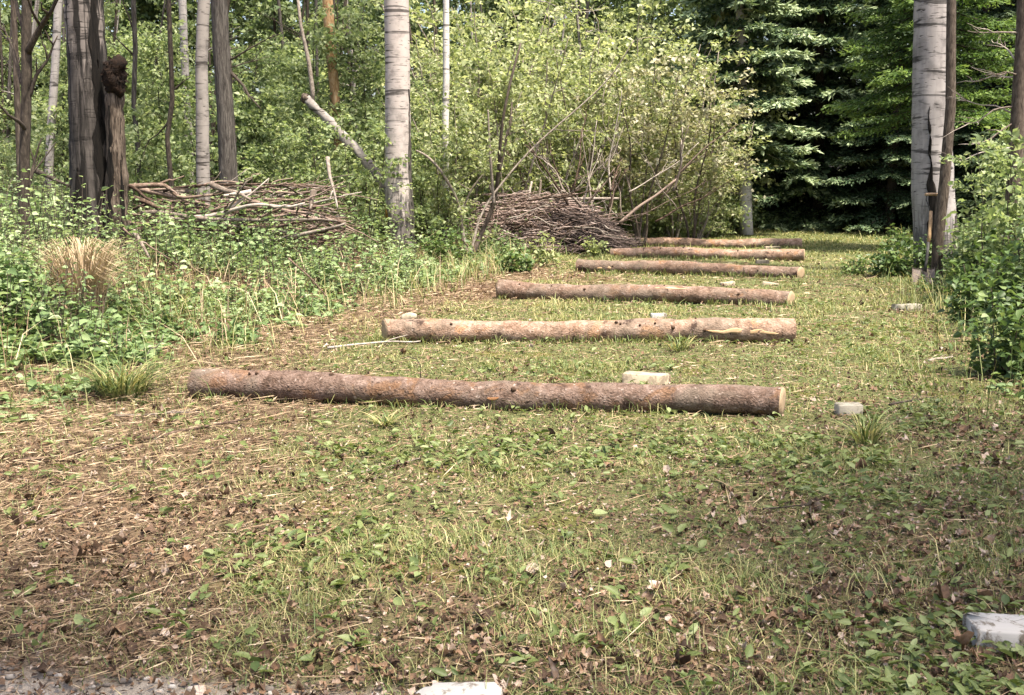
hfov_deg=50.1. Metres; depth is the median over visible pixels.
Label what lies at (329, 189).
brush stick
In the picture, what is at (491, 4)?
forest sapling
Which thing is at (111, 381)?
grass tuft
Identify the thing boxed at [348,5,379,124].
forest tree
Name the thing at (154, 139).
leafy sapling
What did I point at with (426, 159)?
leafy sapling
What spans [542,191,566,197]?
brush pole
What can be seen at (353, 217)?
leafy bush
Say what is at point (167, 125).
sapling stem
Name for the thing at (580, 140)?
dead branch
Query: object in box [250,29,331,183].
leafy sapling
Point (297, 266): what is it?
brush stick
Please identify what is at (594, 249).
leafy plant
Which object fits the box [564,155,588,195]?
dead branch
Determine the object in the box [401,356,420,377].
bent twig
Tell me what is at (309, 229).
brush stick
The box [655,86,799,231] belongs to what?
leafy bush
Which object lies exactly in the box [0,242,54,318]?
leafy bush
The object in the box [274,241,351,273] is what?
leafy bush
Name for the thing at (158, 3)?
forest sapling
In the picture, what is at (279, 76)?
leafy sapling
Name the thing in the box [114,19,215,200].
leafy sapling
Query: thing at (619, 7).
forest sapling
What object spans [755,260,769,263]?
wood offcut
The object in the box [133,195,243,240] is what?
brush stick
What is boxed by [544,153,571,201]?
dead branch
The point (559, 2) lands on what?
forest sapling
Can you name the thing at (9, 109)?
leafy sapling
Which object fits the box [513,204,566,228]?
brush pole
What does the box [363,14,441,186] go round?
forest sapling
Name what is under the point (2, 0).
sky
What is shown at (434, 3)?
forest tree
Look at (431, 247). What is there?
leafy bush
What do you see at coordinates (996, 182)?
leafy bush
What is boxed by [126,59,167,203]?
leafy sapling
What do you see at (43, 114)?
leafy sapling
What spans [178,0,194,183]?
birch tree
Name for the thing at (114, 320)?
undergrowth
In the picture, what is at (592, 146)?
dead branch
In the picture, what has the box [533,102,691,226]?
leafy bush
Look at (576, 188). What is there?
dead branch
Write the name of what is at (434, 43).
leafy bush
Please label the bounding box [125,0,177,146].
forest tree
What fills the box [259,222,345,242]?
brush stick
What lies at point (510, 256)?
leafy plant
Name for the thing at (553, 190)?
dead branch
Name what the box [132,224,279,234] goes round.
brush stick
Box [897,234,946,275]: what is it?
leafy bush
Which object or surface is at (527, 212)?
brush pole
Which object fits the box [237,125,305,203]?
leafy sapling
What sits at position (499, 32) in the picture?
leafy bush
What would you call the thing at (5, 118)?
leafy sapling
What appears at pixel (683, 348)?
grass tuft
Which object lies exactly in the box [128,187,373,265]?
brushwood
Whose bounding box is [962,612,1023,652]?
white slab
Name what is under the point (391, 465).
fallen stick
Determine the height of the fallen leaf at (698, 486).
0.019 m
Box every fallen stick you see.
[12,444,128,462]
[35,489,111,523]
[73,384,141,399]
[115,409,203,416]
[123,329,163,364]
[143,418,252,440]
[327,335,420,348]
[349,457,420,473]
[763,502,810,509]
[888,394,937,405]
[928,354,952,361]
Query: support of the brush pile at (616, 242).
on the ground at (328, 667)
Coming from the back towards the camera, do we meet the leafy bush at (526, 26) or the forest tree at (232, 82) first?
the forest tree at (232, 82)
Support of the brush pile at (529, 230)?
on the ground at (328, 667)
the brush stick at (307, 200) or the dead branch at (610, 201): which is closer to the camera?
the brush stick at (307, 200)
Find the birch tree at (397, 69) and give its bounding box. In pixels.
[384,0,415,255]
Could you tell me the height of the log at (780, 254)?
0.257 m
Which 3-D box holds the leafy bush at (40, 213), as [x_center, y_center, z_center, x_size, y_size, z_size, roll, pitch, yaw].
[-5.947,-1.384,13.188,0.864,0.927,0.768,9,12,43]
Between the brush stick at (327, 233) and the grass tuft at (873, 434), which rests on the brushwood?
the brush stick at (327, 233)
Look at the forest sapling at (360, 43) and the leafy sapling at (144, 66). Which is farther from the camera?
the forest sapling at (360, 43)
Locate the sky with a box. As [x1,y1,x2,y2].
[1,0,961,167]
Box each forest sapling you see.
[0,0,33,132]
[0,0,115,192]
[0,3,20,189]
[0,9,44,186]
[3,0,61,182]
[104,0,158,46]
[104,0,190,182]
[104,0,196,199]
[108,0,247,182]
[119,0,262,182]
[187,0,283,186]
[191,0,269,180]
[230,0,319,182]
[231,0,345,177]
[246,19,321,100]
[276,0,378,184]
[300,16,374,172]
[313,0,384,151]
[340,0,437,194]
[348,0,437,202]
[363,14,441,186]
[409,0,493,193]
[410,0,501,186]
[442,0,549,193]
[454,0,551,141]
[457,0,603,169]
[457,1,506,79]
[464,0,617,180]
[551,0,653,154]
[555,0,628,126]
[568,0,659,146]
[593,0,701,201]
[597,0,729,193]
[618,18,695,85]
[658,0,726,71]
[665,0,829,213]
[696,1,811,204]
[700,0,763,162]
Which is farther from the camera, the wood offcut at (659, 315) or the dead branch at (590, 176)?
the dead branch at (590, 176)
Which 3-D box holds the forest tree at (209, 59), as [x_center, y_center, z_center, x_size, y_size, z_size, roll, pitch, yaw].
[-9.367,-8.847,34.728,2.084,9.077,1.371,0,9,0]
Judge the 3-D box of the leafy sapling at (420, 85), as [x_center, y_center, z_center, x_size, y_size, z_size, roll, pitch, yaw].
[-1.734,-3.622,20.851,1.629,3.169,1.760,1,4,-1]
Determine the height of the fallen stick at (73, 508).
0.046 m
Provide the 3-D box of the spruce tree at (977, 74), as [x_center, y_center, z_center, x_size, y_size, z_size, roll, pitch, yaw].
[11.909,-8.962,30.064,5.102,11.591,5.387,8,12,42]
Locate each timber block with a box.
[622,371,670,384]
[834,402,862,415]
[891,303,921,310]
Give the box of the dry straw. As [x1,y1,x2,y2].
[0,219,1023,694]
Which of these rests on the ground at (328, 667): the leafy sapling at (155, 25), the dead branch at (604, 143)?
the leafy sapling at (155, 25)
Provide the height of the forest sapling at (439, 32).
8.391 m
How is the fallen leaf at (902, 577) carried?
on the ground at (328, 667)
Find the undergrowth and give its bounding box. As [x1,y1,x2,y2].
[0,164,1023,424]
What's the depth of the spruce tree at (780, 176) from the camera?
32.39 m
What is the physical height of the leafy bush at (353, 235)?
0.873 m
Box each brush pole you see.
[483,201,534,213]
[495,183,535,210]
[503,230,534,248]
[505,218,567,230]
[506,198,572,206]
[506,205,549,219]
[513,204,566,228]
[527,185,581,201]
[528,181,532,199]
[531,197,618,201]
[538,179,541,200]
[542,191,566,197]
[553,206,598,234]
[556,189,606,198]
[574,226,636,239]
[593,206,664,216]
[618,179,675,222]
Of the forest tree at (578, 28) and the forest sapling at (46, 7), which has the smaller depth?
the forest tree at (578, 28)
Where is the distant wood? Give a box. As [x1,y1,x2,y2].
[0,0,999,202]
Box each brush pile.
[455,186,643,254]
[532,199,649,253]
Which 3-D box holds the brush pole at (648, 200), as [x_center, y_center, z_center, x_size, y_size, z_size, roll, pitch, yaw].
[2.676,-2.876,21.497,1.210,0.903,0.063,-2,9,-10]
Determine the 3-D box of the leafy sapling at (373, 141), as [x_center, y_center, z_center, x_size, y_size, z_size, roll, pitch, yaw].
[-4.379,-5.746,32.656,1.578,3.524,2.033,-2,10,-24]
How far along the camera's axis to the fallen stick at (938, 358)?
8.90 m
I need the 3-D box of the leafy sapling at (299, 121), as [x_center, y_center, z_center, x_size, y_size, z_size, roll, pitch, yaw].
[-4.269,-4.606,23.813,2.698,4.034,2.472,-2,9,-13]
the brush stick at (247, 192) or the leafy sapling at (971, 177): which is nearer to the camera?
the leafy sapling at (971, 177)
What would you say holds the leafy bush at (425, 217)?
on the ground at (328, 667)
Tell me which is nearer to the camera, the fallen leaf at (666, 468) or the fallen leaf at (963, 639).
the fallen leaf at (963, 639)
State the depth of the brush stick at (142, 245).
12.46 m
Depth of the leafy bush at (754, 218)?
28.73 m
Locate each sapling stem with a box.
[105,0,143,206]
[135,0,189,205]
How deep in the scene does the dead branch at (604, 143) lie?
21.81 m
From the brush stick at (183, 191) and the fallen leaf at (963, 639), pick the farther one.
the brush stick at (183, 191)
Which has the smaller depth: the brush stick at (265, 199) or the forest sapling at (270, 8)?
the brush stick at (265, 199)
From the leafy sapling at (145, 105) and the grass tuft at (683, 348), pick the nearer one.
the grass tuft at (683, 348)
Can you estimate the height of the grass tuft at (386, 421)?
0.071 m
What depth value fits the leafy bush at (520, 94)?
19.21 m
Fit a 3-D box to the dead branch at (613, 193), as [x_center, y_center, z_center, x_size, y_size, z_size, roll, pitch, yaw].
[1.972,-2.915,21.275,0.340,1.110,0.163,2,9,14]
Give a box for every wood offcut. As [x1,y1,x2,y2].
[650,313,666,317]
[720,281,734,285]
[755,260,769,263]
[763,281,778,284]
[764,246,780,248]
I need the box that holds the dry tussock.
[3,235,146,317]
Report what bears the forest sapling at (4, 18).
on the ground at (328, 667)
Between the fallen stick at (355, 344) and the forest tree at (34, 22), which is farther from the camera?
the forest tree at (34, 22)
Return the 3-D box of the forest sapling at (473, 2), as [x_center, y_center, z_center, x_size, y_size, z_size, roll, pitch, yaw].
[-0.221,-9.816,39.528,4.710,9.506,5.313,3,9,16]
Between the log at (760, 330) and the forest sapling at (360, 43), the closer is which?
the log at (760, 330)
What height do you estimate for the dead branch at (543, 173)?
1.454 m
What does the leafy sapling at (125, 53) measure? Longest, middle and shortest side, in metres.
4.233 x 2.442 x 1.896 m
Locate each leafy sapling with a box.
[0,25,45,188]
[0,67,14,191]
[0,89,44,202]
[0,104,60,211]
[0,120,68,216]
[0,136,15,196]
[1,39,69,208]
[11,2,131,210]
[12,37,68,207]
[20,51,68,185]
[48,2,167,202]
[50,79,174,207]
[60,105,165,221]
[105,30,161,203]
[110,31,182,205]
[111,24,216,203]
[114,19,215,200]
[120,4,213,172]
[125,118,195,203]
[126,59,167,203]
[126,68,164,175]
[126,118,166,220]
[159,76,262,197]
[208,34,300,202]
[210,135,270,195]
[212,69,307,203]
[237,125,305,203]
[240,104,348,217]
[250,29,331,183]
[256,50,326,189]
[257,3,382,205]
[262,40,377,196]
[267,113,310,181]
[279,119,353,215]
[285,0,384,220]
[296,97,383,229]
[306,31,384,210]
[317,114,413,251]
[321,66,366,205]
[342,75,376,202]
[354,95,384,192]
[365,108,453,238]
[382,72,458,215]
[411,123,486,245]
[939,140,1023,301]
[944,163,1018,269]
[968,128,1023,291]
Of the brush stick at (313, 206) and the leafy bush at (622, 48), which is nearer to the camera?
the brush stick at (313, 206)
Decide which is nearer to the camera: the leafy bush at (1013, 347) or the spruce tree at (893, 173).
the leafy bush at (1013, 347)
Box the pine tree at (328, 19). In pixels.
[322,0,344,200]
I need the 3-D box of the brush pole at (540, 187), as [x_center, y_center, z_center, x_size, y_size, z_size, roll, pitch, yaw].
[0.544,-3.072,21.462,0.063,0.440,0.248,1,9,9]
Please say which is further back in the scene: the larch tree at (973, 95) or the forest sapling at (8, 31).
the forest sapling at (8, 31)
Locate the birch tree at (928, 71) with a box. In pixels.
[911,0,958,275]
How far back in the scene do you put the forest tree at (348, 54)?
24.45 m
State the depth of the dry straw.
5.86 m
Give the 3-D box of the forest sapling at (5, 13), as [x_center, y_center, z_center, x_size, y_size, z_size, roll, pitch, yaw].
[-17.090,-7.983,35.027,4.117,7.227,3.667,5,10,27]
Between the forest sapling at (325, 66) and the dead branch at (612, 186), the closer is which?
the dead branch at (612, 186)
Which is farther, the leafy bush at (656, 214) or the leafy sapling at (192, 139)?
the leafy bush at (656, 214)
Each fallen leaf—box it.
[505,508,517,520]
[593,509,607,513]
[663,465,670,473]
[695,484,706,488]
[807,499,823,509]
[844,606,862,618]
[896,569,909,581]
[939,653,956,671]
[953,627,974,649]
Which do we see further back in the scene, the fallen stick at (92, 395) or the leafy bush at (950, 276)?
the leafy bush at (950, 276)
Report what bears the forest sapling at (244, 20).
on the ground at (328, 667)
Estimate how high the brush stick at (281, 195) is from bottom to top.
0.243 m
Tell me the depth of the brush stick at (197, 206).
15.69 m
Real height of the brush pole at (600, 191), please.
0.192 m
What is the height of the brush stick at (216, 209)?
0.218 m
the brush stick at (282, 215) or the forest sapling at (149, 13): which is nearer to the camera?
the brush stick at (282, 215)
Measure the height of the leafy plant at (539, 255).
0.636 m
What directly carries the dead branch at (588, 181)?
on the brush pile at (529, 230)
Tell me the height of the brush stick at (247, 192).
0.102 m
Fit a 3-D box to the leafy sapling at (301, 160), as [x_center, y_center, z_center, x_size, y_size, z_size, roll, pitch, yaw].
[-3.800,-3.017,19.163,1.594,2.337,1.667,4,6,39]
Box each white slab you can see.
[415,682,502,694]
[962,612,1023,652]
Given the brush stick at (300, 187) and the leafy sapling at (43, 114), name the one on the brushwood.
the brush stick at (300, 187)
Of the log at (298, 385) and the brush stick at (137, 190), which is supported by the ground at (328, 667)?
the log at (298, 385)
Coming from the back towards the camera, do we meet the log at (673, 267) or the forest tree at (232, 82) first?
the forest tree at (232, 82)
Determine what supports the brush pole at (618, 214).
on the brush pile at (529, 230)
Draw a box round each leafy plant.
[201,314,268,345]
[491,240,543,273]
[528,231,563,267]
[575,235,611,256]
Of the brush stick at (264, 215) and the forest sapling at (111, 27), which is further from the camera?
the forest sapling at (111, 27)
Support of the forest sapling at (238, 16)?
on the ground at (328, 667)
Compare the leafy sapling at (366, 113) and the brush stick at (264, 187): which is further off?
the leafy sapling at (366, 113)
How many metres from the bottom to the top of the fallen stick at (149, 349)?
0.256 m
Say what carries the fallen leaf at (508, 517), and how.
on the ground at (328, 667)
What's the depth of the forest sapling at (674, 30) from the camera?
35.23 m
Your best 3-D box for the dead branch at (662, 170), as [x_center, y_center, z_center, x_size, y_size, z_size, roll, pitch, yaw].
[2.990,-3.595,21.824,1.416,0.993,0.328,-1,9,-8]
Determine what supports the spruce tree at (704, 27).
on the ground at (328, 667)
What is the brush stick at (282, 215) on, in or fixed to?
on the brushwood
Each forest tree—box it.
[0,0,39,96]
[0,6,35,187]
[2,18,20,185]
[44,0,162,119]
[57,0,115,203]
[107,0,120,49]
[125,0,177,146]
[156,0,211,182]
[192,13,216,180]
[193,0,229,179]
[229,33,243,177]
[230,45,263,166]
[256,0,325,160]
[256,0,336,137]
[262,0,280,155]
[273,1,305,162]
[309,0,383,99]
[312,0,382,200]
[314,0,339,166]
[315,0,360,115]
[337,0,369,145]
[339,0,372,200]
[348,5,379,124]
[366,0,449,84]
[409,19,424,192]
[412,0,441,209]
[457,1,509,182]
[529,0,595,164]
[559,0,594,160]
[566,0,608,187]
[572,0,609,91]
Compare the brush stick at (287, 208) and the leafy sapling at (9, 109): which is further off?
the leafy sapling at (9, 109)
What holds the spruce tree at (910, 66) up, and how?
on the ground at (328, 667)
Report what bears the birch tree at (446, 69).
on the ground at (328, 667)
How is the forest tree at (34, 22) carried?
on the ground at (328, 667)
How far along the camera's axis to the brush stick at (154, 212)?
14.82 m
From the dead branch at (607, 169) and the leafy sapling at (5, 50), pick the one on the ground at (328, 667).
the leafy sapling at (5, 50)
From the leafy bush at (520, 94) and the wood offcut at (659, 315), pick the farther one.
the leafy bush at (520, 94)
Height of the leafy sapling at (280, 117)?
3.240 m
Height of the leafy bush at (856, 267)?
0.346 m
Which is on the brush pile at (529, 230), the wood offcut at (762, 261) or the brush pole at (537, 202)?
the brush pole at (537, 202)
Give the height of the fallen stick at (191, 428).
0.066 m
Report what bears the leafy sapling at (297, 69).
on the ground at (328, 667)
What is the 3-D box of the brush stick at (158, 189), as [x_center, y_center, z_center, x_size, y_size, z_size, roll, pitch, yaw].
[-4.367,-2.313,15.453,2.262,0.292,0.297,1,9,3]
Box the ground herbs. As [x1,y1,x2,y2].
[0,288,1023,694]
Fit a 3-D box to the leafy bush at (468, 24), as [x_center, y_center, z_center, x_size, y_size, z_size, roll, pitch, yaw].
[-0.211,-5.340,25.857,4.467,4.909,4.942,10,12,34]
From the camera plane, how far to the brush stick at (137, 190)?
14.75 m
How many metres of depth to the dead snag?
14.46 m
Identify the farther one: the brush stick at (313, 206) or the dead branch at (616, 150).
the dead branch at (616, 150)
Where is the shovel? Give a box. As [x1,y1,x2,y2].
[912,193,937,283]
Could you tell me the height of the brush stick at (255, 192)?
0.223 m
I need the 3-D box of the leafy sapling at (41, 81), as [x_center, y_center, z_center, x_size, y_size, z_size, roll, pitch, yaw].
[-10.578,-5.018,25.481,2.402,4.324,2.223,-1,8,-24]
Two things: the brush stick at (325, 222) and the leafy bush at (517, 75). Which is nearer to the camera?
the brush stick at (325, 222)
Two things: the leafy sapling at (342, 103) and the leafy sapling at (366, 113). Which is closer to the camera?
the leafy sapling at (342, 103)
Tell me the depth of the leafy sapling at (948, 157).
12.55 m
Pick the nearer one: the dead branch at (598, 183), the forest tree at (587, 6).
the dead branch at (598, 183)
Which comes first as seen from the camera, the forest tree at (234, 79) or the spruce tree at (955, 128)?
the spruce tree at (955, 128)
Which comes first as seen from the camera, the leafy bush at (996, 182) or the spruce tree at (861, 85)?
the leafy bush at (996, 182)
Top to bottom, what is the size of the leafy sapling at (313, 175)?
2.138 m
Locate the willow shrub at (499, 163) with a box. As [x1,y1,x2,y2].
[413,11,633,255]
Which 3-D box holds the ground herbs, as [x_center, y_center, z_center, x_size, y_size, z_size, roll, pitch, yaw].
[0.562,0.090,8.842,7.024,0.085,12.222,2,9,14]
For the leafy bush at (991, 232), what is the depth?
13.17 m
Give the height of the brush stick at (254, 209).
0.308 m
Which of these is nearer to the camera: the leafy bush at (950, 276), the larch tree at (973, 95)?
the leafy bush at (950, 276)
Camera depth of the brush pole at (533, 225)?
20.79 m
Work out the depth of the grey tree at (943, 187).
14.99 m
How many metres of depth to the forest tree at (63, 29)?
25.49 m
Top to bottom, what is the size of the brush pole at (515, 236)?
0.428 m
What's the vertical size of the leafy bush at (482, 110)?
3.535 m
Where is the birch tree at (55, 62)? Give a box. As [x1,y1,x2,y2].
[45,0,62,207]
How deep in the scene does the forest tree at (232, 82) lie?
30.40 m
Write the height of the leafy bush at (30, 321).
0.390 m
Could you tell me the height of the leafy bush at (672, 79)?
4.784 m
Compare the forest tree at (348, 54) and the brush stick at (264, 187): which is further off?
the forest tree at (348, 54)
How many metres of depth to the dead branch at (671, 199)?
22.55 m
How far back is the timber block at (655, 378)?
7.95 m
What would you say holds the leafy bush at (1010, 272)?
on the ground at (328, 667)
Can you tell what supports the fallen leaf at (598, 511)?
on the ground at (328, 667)
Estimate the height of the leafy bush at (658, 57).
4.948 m
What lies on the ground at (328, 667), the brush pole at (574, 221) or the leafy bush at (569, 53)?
the leafy bush at (569, 53)
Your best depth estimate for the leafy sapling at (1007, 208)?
11.89 m
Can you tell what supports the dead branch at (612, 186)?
attached to the flowering bush at (647, 129)
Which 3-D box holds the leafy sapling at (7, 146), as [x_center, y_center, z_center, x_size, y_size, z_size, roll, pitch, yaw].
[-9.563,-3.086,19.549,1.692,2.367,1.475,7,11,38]
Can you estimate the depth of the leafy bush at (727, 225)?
26.42 m
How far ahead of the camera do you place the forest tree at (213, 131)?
26.81 m
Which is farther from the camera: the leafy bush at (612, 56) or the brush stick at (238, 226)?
the leafy bush at (612, 56)
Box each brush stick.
[35,168,70,187]
[122,227,193,281]
[128,173,283,193]
[128,176,234,198]
[128,184,163,205]
[128,204,145,211]
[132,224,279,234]
[132,229,150,259]
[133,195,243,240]
[134,183,220,210]
[140,199,336,221]
[156,203,211,210]
[157,197,321,214]
[162,169,279,195]
[162,178,304,220]
[163,178,317,192]
[174,189,243,201]
[180,208,288,226]
[188,182,307,213]
[189,181,344,194]
[194,220,345,233]
[196,200,302,214]
[201,221,305,239]
[206,181,344,234]
[208,181,251,200]
[211,212,362,227]
[216,170,352,211]
[220,200,345,210]
[223,189,251,196]
[228,196,336,217]
[235,201,339,215]
[235,220,378,242]
[239,181,345,196]
[239,208,345,229]
[250,184,345,197]
[250,200,350,221]
[253,180,335,193]
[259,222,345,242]
[271,196,345,207]
[281,175,375,199]
[282,223,366,235]
[288,258,328,298]
[291,192,361,214]
[309,189,316,210]
[325,156,337,209]
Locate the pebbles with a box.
[0,664,379,694]
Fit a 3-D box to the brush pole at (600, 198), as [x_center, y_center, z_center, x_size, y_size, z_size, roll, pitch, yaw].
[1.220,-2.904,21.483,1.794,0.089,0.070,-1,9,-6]
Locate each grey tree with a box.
[211,0,298,198]
[931,0,955,282]
[939,0,1023,270]
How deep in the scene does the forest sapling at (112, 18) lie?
34.08 m
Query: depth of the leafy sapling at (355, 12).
21.36 m
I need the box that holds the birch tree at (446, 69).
[442,0,449,240]
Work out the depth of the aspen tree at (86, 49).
14.46 m
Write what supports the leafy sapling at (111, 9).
on the ground at (328, 667)
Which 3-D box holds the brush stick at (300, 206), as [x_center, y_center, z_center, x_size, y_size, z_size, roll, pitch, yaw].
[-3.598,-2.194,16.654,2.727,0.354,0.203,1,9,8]
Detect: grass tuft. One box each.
[28,354,203,400]
[351,409,411,426]
[663,331,711,350]
[820,406,907,444]
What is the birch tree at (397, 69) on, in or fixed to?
on the ground at (328, 667)
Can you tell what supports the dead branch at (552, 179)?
on the brush pile at (616, 242)
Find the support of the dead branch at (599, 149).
on the leafy bush at (612, 56)
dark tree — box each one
[0,0,57,252]
[10,0,20,200]
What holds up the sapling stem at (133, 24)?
on the ground at (328, 667)
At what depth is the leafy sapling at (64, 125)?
22.90 m
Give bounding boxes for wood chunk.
[401,312,416,318]
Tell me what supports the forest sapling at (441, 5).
on the ground at (328, 667)
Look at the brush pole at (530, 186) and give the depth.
21.47 m
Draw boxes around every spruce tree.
[666,0,786,211]
[667,0,823,234]
[675,0,850,226]
[714,0,912,232]
[759,0,966,221]
[760,0,886,210]
[802,0,960,202]
[802,0,975,233]
[842,6,998,217]
[846,0,1002,228]
[855,1,1016,207]
[870,0,1015,226]
[889,2,1016,234]
[955,10,1015,208]
[957,2,1016,223]
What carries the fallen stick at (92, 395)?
on the ground at (328, 667)
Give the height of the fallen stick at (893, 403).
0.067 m
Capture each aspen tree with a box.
[64,0,106,257]
[195,0,210,248]
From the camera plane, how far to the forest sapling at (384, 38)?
40.76 m
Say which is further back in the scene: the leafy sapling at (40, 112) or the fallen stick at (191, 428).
the leafy sapling at (40, 112)
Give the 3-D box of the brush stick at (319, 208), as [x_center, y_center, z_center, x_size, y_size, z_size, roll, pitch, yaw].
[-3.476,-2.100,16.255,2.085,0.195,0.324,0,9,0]
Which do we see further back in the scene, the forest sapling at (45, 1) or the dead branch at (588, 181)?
the forest sapling at (45, 1)
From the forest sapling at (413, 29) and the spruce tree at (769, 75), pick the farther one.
the forest sapling at (413, 29)
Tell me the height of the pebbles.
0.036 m
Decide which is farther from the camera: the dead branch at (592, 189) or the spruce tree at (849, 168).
the spruce tree at (849, 168)
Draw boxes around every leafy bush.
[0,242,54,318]
[2,194,62,262]
[8,301,63,339]
[43,188,130,238]
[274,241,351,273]
[304,203,388,257]
[330,198,380,243]
[351,59,519,218]
[351,195,431,252]
[362,14,545,215]
[366,0,585,205]
[371,78,551,242]
[407,216,490,266]
[409,0,619,197]
[410,33,617,223]
[413,193,454,240]
[428,7,608,198]
[449,23,655,222]
[473,47,649,200]
[476,45,643,223]
[493,0,683,185]
[510,0,764,229]
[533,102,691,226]
[540,42,744,240]
[565,45,732,230]
[594,31,785,233]
[609,19,767,237]
[625,199,682,237]
[648,148,754,238]
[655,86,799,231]
[663,118,777,237]
[674,194,762,238]
[726,190,765,231]
[835,254,872,274]
[862,236,926,277]
[875,223,912,255]
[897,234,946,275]
[921,248,978,297]
[936,236,980,280]
[937,256,1016,324]
[939,273,1023,379]
[949,124,1023,258]
[953,206,1022,280]
[965,218,1023,331]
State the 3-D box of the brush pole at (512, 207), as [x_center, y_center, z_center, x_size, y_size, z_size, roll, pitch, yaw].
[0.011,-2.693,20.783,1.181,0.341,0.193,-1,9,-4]
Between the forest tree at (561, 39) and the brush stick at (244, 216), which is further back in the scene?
the forest tree at (561, 39)
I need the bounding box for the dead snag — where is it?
[101,54,129,257]
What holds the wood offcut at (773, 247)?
on the ground at (328, 667)
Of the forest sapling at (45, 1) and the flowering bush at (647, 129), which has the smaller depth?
the flowering bush at (647, 129)
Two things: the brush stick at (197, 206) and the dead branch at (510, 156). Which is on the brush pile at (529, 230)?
the dead branch at (510, 156)
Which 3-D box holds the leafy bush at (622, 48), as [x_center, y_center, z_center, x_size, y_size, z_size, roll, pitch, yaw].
[3.846,-5.326,27.581,5.139,5.106,4.645,-3,9,-37]
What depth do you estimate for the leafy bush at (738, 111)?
22.82 m
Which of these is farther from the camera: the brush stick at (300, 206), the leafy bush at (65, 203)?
the brush stick at (300, 206)
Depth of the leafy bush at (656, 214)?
24.03 m
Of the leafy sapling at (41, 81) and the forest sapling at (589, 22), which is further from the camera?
the forest sapling at (589, 22)
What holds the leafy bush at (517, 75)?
on the ground at (328, 667)
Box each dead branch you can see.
[483,102,533,195]
[508,103,554,191]
[525,140,568,205]
[527,149,570,201]
[539,146,581,206]
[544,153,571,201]
[550,140,573,196]
[555,140,579,202]
[556,146,613,202]
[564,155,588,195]
[567,166,617,216]
[570,96,586,190]
[580,116,632,192]
[582,131,593,219]
[583,121,604,204]
[584,105,617,194]
[587,169,616,203]
[588,117,599,186]
[591,116,623,216]
[592,119,631,203]
[595,156,607,216]
[599,90,624,196]
[606,128,631,194]
[606,169,621,223]
[607,167,628,209]
[609,157,621,191]
[624,170,725,221]
[629,142,698,191]
[635,137,676,208]
[655,177,734,222]
[660,123,742,198]
[672,125,688,191]
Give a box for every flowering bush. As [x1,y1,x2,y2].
[566,53,719,246]
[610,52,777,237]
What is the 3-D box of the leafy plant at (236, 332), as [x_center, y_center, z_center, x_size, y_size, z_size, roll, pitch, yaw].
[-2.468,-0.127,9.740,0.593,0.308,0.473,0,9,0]
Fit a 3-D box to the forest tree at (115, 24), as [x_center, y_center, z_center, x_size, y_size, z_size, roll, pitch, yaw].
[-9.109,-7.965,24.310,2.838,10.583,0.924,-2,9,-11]
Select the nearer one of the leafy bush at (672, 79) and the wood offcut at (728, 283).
the wood offcut at (728, 283)
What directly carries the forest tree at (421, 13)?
on the ground at (328, 667)
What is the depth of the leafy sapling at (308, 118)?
19.75 m
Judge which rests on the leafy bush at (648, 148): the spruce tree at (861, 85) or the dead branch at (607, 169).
the dead branch at (607, 169)
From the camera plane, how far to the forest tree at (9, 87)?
27.50 m
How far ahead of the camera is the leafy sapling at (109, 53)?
23.69 m
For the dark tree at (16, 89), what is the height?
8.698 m
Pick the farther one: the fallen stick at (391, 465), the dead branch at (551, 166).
the dead branch at (551, 166)
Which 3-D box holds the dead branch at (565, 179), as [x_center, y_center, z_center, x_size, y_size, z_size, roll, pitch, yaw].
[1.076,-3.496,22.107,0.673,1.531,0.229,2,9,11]
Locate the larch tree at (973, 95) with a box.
[817,0,1015,142]
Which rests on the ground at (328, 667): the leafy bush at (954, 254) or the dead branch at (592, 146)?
the leafy bush at (954, 254)
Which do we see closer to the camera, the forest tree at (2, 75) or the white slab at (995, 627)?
the white slab at (995, 627)
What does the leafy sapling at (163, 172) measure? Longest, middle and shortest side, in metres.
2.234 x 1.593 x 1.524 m
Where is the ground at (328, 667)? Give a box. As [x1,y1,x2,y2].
[0,193,1023,694]
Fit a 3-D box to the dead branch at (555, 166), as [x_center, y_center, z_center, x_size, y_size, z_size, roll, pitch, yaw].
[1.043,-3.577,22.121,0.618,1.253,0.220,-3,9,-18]
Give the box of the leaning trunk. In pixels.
[297,0,418,251]
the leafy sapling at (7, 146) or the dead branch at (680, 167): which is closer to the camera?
the leafy sapling at (7, 146)
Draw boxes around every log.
[187,367,785,415]
[381,317,795,342]
[496,279,794,305]
[575,258,804,277]
[610,246,804,260]
[641,237,801,247]
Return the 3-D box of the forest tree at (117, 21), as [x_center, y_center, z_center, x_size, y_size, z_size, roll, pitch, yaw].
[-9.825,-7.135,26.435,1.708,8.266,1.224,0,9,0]
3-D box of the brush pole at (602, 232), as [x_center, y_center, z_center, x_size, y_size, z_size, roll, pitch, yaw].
[1.753,-2.148,20.547,1.186,0.264,0.123,1,9,7]
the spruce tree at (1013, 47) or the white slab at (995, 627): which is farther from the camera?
the spruce tree at (1013, 47)

